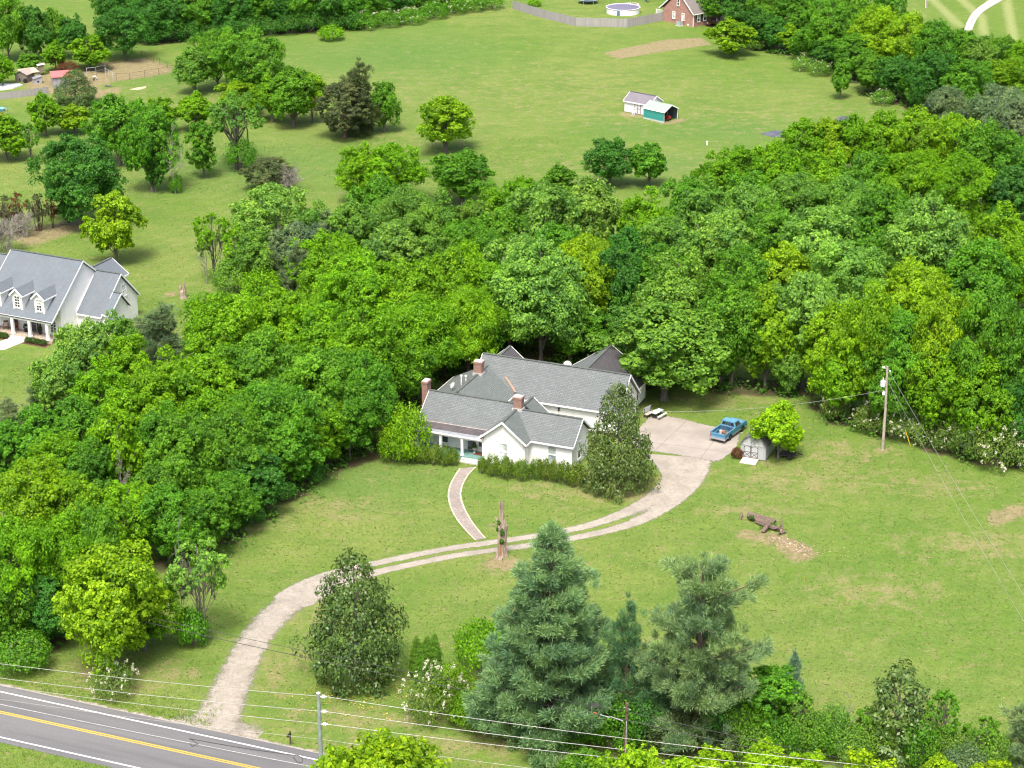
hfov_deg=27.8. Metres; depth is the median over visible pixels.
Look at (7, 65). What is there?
broadleaf tree
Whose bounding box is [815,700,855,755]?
shrub
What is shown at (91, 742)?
road
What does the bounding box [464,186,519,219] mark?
broadleaf tree
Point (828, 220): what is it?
broadleaf tree
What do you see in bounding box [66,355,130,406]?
broadleaf tree
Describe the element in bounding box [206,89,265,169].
broadleaf tree
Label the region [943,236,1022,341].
broadleaf tree
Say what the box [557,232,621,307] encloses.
broadleaf tree
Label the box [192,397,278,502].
broadleaf tree
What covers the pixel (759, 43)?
flowering shrub
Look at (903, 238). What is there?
broadleaf tree
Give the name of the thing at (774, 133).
pond cover
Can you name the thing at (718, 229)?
broadleaf tree
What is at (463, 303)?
broadleaf tree
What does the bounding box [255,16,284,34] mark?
shrub
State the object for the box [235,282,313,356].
broadleaf tree
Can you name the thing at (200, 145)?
broadleaf tree
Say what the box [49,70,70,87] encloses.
red roof shed
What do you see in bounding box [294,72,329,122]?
broadleaf tree
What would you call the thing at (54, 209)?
cedar tree
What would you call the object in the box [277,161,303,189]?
bare shrub
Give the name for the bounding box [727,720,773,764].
shrub
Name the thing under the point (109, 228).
broadleaf tree
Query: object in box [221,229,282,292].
broadleaf tree
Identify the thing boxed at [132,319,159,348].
pine tree
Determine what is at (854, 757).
broadleaf tree
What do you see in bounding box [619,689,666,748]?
shrub
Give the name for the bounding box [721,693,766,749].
shrub
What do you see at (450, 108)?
broadleaf tree
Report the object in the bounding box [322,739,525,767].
power line
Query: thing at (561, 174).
broadleaf tree
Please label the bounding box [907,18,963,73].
broadleaf tree
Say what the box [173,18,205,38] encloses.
shrub
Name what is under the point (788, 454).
utility trailer
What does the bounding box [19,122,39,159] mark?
broadleaf tree
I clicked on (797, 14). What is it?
broadleaf tree
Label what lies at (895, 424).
flowering shrub
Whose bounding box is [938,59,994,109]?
broadleaf tree
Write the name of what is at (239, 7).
broadleaf tree
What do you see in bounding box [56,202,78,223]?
broadleaf tree
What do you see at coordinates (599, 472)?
magnolia tree
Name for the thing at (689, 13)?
brick house
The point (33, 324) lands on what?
door
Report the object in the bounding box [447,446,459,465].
shrub
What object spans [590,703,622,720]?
street light
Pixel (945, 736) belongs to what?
shrub
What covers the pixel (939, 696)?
broadleaf tree
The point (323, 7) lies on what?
broadleaf tree
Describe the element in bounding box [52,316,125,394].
broadleaf tree
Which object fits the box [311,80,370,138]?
tree
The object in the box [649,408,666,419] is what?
picnic table
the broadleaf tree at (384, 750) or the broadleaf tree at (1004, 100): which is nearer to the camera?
the broadleaf tree at (384, 750)
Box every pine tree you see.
[0,396,25,425]
[20,365,53,423]
[131,301,198,365]
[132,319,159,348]
[255,242,284,295]
[275,240,309,294]
[331,56,384,137]
[461,520,618,767]
[556,637,615,712]
[594,589,653,744]
[624,550,774,755]
[633,646,692,748]
[788,648,804,699]
[983,699,1023,767]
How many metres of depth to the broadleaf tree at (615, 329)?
248.07 m
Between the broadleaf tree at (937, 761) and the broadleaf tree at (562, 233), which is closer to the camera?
the broadleaf tree at (937, 761)
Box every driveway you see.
[187,453,711,733]
[965,0,1001,30]
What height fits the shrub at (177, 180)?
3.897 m
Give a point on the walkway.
(6, 344)
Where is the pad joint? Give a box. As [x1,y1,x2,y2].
[654,422,721,458]
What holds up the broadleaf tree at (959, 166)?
on the ground at (520, 80)
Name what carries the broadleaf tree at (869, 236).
on the ground at (520, 80)
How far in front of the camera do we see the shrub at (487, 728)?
176.04 m
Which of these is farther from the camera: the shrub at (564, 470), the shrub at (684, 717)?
the shrub at (564, 470)
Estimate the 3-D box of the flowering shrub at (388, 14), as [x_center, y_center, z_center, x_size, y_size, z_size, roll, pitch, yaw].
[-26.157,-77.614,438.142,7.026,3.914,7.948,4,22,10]
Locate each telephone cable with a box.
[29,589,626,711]
[34,595,624,719]
[627,720,842,766]
[629,712,873,764]
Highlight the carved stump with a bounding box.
[179,282,186,299]
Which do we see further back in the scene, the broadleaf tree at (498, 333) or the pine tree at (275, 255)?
the pine tree at (275, 255)
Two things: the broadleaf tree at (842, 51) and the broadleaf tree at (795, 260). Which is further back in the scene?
the broadleaf tree at (842, 51)
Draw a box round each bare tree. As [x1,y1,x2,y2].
[113,449,130,517]
[165,123,186,193]
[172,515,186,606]
[195,237,206,283]
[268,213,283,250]
[843,693,853,746]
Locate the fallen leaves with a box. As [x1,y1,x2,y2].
[262,461,674,727]
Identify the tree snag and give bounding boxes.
[486,501,507,559]
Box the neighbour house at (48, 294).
[0,249,140,343]
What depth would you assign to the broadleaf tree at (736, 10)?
427.56 m
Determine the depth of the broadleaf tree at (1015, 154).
312.14 m
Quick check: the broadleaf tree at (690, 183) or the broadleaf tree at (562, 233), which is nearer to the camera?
the broadleaf tree at (562, 233)
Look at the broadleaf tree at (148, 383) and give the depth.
224.69 m
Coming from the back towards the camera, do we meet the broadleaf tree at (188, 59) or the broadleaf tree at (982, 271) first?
the broadleaf tree at (188, 59)
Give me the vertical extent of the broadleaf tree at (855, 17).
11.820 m
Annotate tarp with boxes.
[0,83,22,90]
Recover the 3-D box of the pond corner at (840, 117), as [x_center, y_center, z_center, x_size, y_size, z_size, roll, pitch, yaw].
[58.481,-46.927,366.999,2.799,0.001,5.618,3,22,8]
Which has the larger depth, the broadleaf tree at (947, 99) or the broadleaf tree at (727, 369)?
the broadleaf tree at (947, 99)
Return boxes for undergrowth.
[0,0,1023,663]
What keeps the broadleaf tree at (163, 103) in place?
on the ground at (520, 80)
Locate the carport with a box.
[643,100,678,122]
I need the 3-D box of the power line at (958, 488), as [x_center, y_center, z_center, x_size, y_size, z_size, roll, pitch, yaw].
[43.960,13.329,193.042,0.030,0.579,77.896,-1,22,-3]
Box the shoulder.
[0,684,325,754]
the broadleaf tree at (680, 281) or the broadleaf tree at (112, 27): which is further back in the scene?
the broadleaf tree at (112, 27)
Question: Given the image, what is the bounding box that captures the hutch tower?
[36,63,44,74]
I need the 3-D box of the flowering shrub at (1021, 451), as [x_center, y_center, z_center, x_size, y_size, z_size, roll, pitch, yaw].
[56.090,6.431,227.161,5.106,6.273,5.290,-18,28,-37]
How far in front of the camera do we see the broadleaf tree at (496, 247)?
262.22 m
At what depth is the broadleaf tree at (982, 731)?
170.16 m
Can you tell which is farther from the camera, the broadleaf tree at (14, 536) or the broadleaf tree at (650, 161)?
the broadleaf tree at (650, 161)
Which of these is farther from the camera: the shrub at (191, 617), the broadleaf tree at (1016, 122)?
the broadleaf tree at (1016, 122)
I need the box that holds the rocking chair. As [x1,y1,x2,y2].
[3,320,8,328]
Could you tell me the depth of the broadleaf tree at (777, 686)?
172.36 m
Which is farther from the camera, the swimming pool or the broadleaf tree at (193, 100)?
the swimming pool
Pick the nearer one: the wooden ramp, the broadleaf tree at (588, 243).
the wooden ramp
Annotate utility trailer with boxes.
[775,447,802,459]
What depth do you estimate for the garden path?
219.49 m
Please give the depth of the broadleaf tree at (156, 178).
323.26 m
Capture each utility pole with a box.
[316,692,327,757]
[624,702,630,752]
[880,366,890,450]
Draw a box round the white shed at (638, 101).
[623,91,663,114]
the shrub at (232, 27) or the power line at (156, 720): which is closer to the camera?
the power line at (156, 720)
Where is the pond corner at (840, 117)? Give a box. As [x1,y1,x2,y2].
[836,116,848,120]
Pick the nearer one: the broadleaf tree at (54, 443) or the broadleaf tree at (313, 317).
the broadleaf tree at (54, 443)
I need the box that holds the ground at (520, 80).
[0,0,1023,767]
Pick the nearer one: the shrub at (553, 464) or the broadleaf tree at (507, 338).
the shrub at (553, 464)
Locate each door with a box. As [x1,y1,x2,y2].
[31,322,36,331]
[743,444,750,457]
[751,446,757,458]
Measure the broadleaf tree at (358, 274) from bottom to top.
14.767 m
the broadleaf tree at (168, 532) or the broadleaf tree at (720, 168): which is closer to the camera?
the broadleaf tree at (168, 532)
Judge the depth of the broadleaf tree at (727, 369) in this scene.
246.23 m
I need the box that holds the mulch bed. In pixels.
[0,336,50,347]
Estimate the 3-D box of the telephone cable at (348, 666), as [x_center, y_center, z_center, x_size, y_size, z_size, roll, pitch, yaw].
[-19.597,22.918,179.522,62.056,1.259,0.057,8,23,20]
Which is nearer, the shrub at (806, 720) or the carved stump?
the shrub at (806, 720)
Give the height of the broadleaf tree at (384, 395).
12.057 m
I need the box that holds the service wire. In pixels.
[653,390,882,411]
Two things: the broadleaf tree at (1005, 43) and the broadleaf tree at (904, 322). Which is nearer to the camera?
the broadleaf tree at (904, 322)
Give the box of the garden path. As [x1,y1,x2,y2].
[448,467,485,539]
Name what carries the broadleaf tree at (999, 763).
on the ground at (520, 80)
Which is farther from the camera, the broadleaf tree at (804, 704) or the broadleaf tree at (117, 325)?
the broadleaf tree at (117, 325)
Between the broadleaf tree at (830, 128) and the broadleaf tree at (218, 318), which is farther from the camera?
the broadleaf tree at (830, 128)
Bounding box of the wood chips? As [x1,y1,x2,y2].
[768,532,818,555]
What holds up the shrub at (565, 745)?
on the ground at (520, 80)
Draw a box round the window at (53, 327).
[50,321,56,333]
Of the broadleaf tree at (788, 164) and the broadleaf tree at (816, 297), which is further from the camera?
the broadleaf tree at (788, 164)
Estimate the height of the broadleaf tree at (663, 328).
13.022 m
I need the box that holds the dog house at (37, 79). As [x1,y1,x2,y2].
[32,75,41,83]
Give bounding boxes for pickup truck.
[709,417,747,440]
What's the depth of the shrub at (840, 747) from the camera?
171.29 m
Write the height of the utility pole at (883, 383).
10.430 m
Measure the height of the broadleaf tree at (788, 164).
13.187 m
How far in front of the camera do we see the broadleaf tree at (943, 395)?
229.72 m
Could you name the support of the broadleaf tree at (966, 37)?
on the ground at (520, 80)
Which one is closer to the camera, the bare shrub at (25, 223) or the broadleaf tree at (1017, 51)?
the bare shrub at (25, 223)
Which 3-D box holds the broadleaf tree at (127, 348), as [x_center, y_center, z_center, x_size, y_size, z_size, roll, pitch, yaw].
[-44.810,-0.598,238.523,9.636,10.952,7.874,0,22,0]
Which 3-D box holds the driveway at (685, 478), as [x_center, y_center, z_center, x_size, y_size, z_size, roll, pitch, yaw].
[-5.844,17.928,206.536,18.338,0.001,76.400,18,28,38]
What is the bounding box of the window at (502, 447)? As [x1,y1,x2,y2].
[498,442,507,459]
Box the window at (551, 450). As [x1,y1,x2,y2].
[547,445,556,463]
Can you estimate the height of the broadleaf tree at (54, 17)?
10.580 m
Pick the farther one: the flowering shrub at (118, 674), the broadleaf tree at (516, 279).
the broadleaf tree at (516, 279)
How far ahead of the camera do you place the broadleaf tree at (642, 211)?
281.09 m
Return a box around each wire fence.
[116,65,171,80]
[141,51,173,68]
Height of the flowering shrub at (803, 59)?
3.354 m
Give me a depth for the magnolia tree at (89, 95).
374.76 m
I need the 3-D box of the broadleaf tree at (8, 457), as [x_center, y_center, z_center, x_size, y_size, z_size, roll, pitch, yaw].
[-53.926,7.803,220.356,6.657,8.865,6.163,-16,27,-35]
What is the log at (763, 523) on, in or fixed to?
on the ground at (520, 80)
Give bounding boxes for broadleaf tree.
[0,0,29,59]
[0,53,16,84]
[0,112,28,160]
[0,419,27,475]
[0,453,85,531]
[0,511,57,639]
[0,565,41,648]
[3,402,61,459]
[9,571,70,645]
[14,4,54,53]
[15,53,40,68]
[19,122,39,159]
[22,508,96,609]
[24,132,128,223]
[24,429,78,499]
[25,90,62,135]
[28,346,88,416]
[36,469,108,535]
[40,7,66,55]
[40,39,66,70]
[51,103,93,133]
[51,393,109,442]
[51,538,172,677]
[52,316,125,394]
[54,500,123,606]
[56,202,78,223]
[57,12,90,50]
[61,433,122,500]
[66,33,110,69]
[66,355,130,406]
[78,92,145,165]
[79,190,148,262]
[81,404,146,485]
[88,0,114,20]
[91,308,140,349]
[92,6,153,59]
[98,333,154,391]
[100,388,150,439]
[100,479,163,558]
[108,0,132,27]
[108,574,184,650]
[110,369,185,437]
[117,97,183,192]
[128,0,180,41]
[129,443,207,511]
[131,399,181,461]
[135,344,197,405]
[135,482,205,564]
[142,97,180,126]
[144,149,164,192]
[147,0,193,39]
[147,408,226,491]
[163,537,230,642]
[170,350,243,416]
[171,45,213,90]
[177,90,212,122]
[177,289,278,382]
[177,486,229,558]
[178,0,219,34]
[179,444,227,496]
[182,388,248,444]
[183,119,216,177]
[186,25,235,87]
[192,212,231,280]
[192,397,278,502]
[194,0,243,26]
[197,470,262,536]
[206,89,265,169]
[211,23,286,101]
[212,323,305,413]
[213,80,257,112]
[217,0,256,22]
[221,224,253,289]
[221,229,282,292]
[222,380,313,456]
[227,442,289,504]
[228,182,322,246]
[234,0,285,25]
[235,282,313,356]
[246,74,290,121]
[253,378,324,480]
[254,0,305,20]
[257,417,331,492]
[266,65,315,126]
[266,218,317,284]
[276,300,357,392]
[278,345,372,434]
[281,0,315,26]
[282,237,322,284]
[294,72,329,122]
[295,259,345,321]
[297,227,355,291]
[299,199,328,232]
[303,726,453,767]
[305,400,357,469]
[306,0,344,29]
[310,209,354,239]
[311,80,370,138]
[313,245,404,337]
[316,237,376,306]
[318,300,411,393]
[321,377,384,457]
[323,197,377,254]
[329,0,371,26]
[333,140,388,200]
[338,349,402,450]
[346,173,400,237]
[358,0,391,20]
[359,142,429,188]
[360,219,424,264]
[363,80,402,131]
[363,254,442,312]
[364,327,438,405]
[366,182,438,254]
[377,291,468,399]
[378,0,417,17]
[402,221,456,263]
[404,185,459,255]
[405,0,442,13]
[413,237,490,322]
[415,94,477,152]
[428,334,464,376]
[429,147,496,205]
[433,215,502,262]
[438,285,509,371]
[454,257,525,307]
[455,313,504,361]
[456,200,500,249]
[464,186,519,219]
[478,200,530,253]
[481,232,561,314]
[484,235,600,360]
[494,291,530,344]
[498,175,550,210]
[503,179,587,244]
[531,220,582,253]
[537,162,578,192]
[551,306,594,364]
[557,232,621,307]
[557,745,608,767]
[558,175,621,244]
[560,251,620,322]
[576,308,616,354]
[579,135,635,186]
[583,296,732,401]
[584,740,694,767]
[596,232,643,331]
[598,312,668,373]
[611,225,657,266]
[613,185,673,253]
[626,245,720,349]
[629,142,668,185]
[633,241,687,304]
[634,215,712,277]
[658,175,716,227]
[671,174,736,246]
[688,260,768,386]
[690,149,743,191]
[690,743,738,767]
[693,206,760,279]
[696,0,732,24]
[701,16,757,56]
[710,243,782,293]
[710,311,741,387]
[711,182,777,246]
[715,144,763,189]
[720,0,760,26]
[724,169,783,216]
[731,197,804,270]
[736,283,805,388]
[741,664,805,742]
[742,736,792,767]
[744,7,776,47]
[746,0,790,27]
[749,398,804,459]
[750,136,791,184]
[756,269,843,388]
[759,240,815,306]
[761,154,815,213]
[762,16,789,49]
[767,170,828,231]
[768,333,812,391]
[772,0,822,28]
[775,22,797,53]
[779,204,859,283]
[780,116,824,166]
[787,690,817,740]
[787,749,825,767]
[788,22,825,59]
[800,300,860,406]
[801,145,855,210]
[803,0,853,63]
[805,116,853,163]
[805,236,894,312]
[809,335,873,419]
[810,34,835,64]
[813,173,877,231]
[827,277,911,419]
[829,32,873,79]
[830,62,851,98]
[835,113,876,167]
[836,151,901,219]
[837,0,873,34]
[839,215,901,292]
[842,746,897,767]
[847,4,903,55]
[848,8,881,48]
[850,52,894,92]
[851,706,884,739]
[853,184,914,244]
[856,109,910,159]
[861,304,944,424]
[861,352,917,430]
[871,146,945,207]
[872,190,979,293]
[873,0,911,38]
[873,52,915,100]
[878,9,925,70]
[883,254,953,316]
[884,104,952,173]
[898,66,938,106]
[898,288,990,430]
[903,49,956,104]
[904,344,991,445]
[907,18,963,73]
[920,85,970,127]
[920,752,957,767]
[921,149,999,227]
[922,112,987,180]
[925,688,960,752]
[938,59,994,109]
[941,284,1023,409]
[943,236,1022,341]
[945,27,986,64]
[953,353,1018,454]
[954,117,1015,202]
[961,37,1000,83]
[961,716,1003,749]
[966,82,1023,151]
[967,200,1023,262]
[970,759,1012,767]
[982,33,995,45]
[983,162,1023,237]
[984,56,1023,94]
[984,312,1023,447]
[986,130,1023,190]
[989,34,1016,61]
[991,240,1023,310]
[997,101,1023,143]
[998,369,1023,462]
[999,39,1023,83]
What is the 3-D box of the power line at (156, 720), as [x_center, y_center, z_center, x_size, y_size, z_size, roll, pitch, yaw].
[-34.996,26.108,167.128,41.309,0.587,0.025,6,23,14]
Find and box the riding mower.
[664,114,670,120]
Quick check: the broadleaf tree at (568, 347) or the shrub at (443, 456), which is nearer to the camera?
the shrub at (443, 456)
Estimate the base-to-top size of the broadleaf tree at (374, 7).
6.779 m
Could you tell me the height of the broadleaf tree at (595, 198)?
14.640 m
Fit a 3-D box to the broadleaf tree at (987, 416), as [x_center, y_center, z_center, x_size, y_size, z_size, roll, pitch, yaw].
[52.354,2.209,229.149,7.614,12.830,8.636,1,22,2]
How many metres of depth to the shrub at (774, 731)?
171.91 m
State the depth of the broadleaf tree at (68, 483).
204.60 m
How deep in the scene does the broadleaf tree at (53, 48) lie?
397.88 m
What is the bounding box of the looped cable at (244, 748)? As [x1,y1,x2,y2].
[189,738,302,762]
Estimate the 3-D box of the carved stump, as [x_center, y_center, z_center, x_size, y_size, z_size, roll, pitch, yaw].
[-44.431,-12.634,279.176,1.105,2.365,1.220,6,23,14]
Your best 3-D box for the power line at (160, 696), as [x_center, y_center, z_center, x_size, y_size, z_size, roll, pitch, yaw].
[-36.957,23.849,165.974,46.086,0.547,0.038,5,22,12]
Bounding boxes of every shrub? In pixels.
[0,214,31,252]
[0,332,8,338]
[0,624,53,675]
[3,638,45,674]
[9,212,37,237]
[33,337,40,344]
[39,339,46,345]
[55,60,81,70]
[86,658,139,702]
[141,27,164,43]
[152,20,184,41]
[168,171,181,192]
[172,605,210,645]
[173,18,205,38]
[196,21,222,38]
[206,258,253,294]
[214,17,244,35]
[223,134,258,168]
[233,12,263,33]
[236,265,282,299]
[240,503,267,525]
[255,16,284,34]
[264,480,299,500]
[273,11,304,32]
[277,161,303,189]
[295,9,324,31]
[297,462,330,483]
[314,12,345,29]
[317,23,344,40]
[323,457,338,464]
[337,8,368,29]
[346,9,381,29]
[373,9,403,26]
[376,420,411,461]
[379,401,432,460]
[393,6,428,23]
[397,658,468,726]
[404,445,415,463]
[416,443,428,463]
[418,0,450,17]
[426,443,440,464]
[430,659,475,712]
[437,443,450,465]
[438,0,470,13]
[443,687,491,732]
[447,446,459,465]
[453,612,503,672]
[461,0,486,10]
[461,650,514,729]
[477,455,485,473]
[477,714,499,735]
[480,0,504,8]
[483,454,499,476]
[497,455,514,478]
[509,712,553,747]
[512,457,530,479]
[527,0,542,5]
[529,456,544,479]
[538,456,551,480]
[548,459,562,481]
[550,712,588,749]
[557,459,571,483]
[564,460,586,486]
[577,693,647,753]
[582,712,617,741]
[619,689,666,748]
[639,720,688,759]
[658,708,706,756]
[692,695,728,748]
[701,720,749,760]
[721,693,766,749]
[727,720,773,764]
[731,447,743,457]
[744,37,766,48]
[762,715,802,756]
[781,707,830,753]
[788,53,814,70]
[799,717,847,760]
[807,60,834,74]
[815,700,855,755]
[818,395,850,419]
[825,719,874,766]
[848,717,898,761]
[850,401,889,435]
[868,88,896,105]
[875,410,914,440]
[894,716,942,767]
[899,413,938,445]
[925,723,969,766]
[929,421,959,453]
[941,738,994,767]
[944,413,997,460]
[960,414,1023,471]
[968,731,1020,765]
[999,423,1023,469]
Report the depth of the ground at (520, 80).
223.07 m
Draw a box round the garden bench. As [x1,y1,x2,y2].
[644,405,651,417]
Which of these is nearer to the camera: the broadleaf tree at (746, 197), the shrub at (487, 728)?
the shrub at (487, 728)
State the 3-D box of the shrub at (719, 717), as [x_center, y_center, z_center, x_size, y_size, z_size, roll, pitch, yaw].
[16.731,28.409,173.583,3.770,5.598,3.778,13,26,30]
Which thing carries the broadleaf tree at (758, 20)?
on the ground at (520, 80)
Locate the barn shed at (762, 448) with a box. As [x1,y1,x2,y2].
[739,427,774,460]
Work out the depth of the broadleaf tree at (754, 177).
293.58 m
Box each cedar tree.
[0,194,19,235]
[8,191,26,232]
[24,193,50,230]
[43,198,57,227]
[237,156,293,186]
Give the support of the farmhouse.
on the ground at (520, 80)
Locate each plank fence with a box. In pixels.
[0,87,48,99]
[513,1,662,26]
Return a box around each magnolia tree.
[52,68,97,107]
[289,547,409,698]
[577,380,660,504]
[856,659,931,767]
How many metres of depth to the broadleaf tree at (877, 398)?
233.41 m
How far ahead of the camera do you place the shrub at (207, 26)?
424.68 m
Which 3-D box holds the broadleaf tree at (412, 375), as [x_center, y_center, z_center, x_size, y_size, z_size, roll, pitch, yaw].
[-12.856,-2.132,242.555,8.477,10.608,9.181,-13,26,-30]
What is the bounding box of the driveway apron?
[172,715,263,738]
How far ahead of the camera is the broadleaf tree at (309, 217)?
286.85 m
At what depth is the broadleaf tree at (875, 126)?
326.97 m
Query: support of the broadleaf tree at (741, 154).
on the ground at (520, 80)
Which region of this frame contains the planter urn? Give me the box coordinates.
[471,444,476,452]
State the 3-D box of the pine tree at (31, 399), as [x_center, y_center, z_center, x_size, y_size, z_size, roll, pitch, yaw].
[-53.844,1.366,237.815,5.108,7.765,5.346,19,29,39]
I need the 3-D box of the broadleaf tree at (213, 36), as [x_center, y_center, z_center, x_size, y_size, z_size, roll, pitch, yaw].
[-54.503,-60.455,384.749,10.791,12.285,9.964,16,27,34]
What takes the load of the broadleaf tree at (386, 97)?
on the ground at (520, 80)
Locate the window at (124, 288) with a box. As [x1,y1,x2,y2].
[121,283,126,295]
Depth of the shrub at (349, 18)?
433.01 m
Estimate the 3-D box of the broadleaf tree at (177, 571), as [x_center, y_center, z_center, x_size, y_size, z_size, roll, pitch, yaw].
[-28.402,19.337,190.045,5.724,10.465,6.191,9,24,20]
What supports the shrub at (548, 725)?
on the ground at (520, 80)
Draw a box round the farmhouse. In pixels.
[412,344,645,468]
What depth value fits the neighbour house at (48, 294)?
266.35 m
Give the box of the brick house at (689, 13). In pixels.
[659,0,724,26]
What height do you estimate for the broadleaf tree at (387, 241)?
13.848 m
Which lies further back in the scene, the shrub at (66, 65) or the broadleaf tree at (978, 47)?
the shrub at (66, 65)
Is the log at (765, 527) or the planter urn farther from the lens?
the planter urn
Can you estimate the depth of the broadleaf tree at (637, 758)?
153.00 m
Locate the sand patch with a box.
[129,86,145,89]
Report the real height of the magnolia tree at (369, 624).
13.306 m
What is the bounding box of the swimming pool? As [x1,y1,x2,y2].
[606,3,639,15]
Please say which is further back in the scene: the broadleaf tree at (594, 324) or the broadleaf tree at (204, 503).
the broadleaf tree at (594, 324)
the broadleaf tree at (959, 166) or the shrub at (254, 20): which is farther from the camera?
the shrub at (254, 20)
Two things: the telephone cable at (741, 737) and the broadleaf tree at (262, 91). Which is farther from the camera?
the broadleaf tree at (262, 91)
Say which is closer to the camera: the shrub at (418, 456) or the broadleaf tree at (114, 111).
the shrub at (418, 456)
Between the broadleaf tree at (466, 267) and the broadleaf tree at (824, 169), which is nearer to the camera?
the broadleaf tree at (466, 267)
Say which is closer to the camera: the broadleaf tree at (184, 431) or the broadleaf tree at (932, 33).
the broadleaf tree at (184, 431)
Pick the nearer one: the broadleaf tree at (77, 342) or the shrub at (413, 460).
the shrub at (413, 460)
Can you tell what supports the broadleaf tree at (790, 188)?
on the ground at (520, 80)
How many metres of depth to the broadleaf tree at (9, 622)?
187.04 m
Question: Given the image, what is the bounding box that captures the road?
[0,685,381,767]
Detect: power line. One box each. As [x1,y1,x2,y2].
[1,678,314,710]
[1,699,315,738]
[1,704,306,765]
[2,686,317,723]
[4,664,313,695]
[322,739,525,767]
[328,724,713,767]
[330,697,888,767]
[331,712,796,767]
[888,382,1021,617]
[890,373,1023,594]
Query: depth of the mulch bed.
263.66 m
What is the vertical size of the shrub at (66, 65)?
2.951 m
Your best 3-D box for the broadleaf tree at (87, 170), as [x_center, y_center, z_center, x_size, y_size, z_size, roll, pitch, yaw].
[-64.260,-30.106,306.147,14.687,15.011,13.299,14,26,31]
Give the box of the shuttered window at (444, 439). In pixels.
[442,436,447,441]
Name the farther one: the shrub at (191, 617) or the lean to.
the lean to
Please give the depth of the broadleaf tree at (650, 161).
325.28 m
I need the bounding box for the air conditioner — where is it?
[675,21,683,26]
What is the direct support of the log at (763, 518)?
on the ground at (520, 80)
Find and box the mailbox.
[287,730,290,744]
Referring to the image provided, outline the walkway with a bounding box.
[0,339,21,349]
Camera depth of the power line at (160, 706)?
164.78 m
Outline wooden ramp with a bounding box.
[739,457,758,464]
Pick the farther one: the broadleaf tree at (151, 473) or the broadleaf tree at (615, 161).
the broadleaf tree at (615, 161)
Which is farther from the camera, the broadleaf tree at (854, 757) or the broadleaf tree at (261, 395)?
the broadleaf tree at (261, 395)
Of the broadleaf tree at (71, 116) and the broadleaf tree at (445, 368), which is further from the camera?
the broadleaf tree at (71, 116)
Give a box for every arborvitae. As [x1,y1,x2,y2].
[407,636,419,676]
[412,641,430,689]
[422,636,436,673]
[427,633,443,676]
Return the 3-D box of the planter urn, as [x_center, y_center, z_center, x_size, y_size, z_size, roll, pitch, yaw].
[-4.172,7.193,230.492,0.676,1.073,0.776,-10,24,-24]
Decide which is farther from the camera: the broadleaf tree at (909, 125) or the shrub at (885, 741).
the broadleaf tree at (909, 125)
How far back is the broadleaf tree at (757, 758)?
165.61 m
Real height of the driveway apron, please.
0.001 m
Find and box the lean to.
[17,67,38,75]
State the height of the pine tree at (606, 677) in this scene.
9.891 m
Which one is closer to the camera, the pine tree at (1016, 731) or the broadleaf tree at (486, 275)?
the pine tree at (1016, 731)
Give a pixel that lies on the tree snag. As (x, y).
(501, 530)
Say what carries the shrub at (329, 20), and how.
on the ground at (520, 80)
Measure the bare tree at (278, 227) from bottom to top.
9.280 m
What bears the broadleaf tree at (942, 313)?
on the ground at (520, 80)
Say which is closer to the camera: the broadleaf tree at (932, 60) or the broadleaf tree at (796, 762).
the broadleaf tree at (796, 762)
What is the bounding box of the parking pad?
[632,416,742,461]
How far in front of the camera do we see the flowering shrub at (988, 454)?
226.03 m
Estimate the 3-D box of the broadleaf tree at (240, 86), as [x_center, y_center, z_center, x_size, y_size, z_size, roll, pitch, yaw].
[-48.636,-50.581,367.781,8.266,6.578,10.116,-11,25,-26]
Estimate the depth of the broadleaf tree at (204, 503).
204.21 m
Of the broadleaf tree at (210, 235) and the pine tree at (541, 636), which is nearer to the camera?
the pine tree at (541, 636)
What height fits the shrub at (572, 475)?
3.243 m
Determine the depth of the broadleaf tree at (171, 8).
420.99 m
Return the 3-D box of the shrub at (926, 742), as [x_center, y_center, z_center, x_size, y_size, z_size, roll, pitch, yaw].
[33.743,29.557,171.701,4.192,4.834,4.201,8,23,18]
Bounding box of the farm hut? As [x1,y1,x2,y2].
[15,68,33,82]
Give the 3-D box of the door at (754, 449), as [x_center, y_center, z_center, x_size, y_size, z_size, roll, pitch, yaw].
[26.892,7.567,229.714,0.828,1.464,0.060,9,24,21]
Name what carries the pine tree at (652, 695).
on the ground at (520, 80)
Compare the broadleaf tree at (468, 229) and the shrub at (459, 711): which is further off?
the broadleaf tree at (468, 229)
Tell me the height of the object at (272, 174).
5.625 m
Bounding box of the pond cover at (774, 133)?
[760,130,782,136]
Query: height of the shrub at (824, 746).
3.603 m
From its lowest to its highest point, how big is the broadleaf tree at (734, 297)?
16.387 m
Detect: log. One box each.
[747,511,776,522]
[754,518,779,530]
[761,523,769,532]
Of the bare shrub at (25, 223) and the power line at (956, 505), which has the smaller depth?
the power line at (956, 505)
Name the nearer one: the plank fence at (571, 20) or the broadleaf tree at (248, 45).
the broadleaf tree at (248, 45)
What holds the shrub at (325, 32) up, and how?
on the ground at (520, 80)
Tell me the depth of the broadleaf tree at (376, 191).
290.12 m
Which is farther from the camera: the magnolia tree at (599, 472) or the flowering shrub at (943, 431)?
the flowering shrub at (943, 431)
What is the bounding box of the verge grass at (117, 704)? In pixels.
[0,667,507,767]
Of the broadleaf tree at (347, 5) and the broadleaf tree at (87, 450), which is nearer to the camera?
the broadleaf tree at (87, 450)
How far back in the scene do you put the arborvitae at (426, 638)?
185.31 m
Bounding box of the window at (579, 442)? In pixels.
[577,439,581,459]

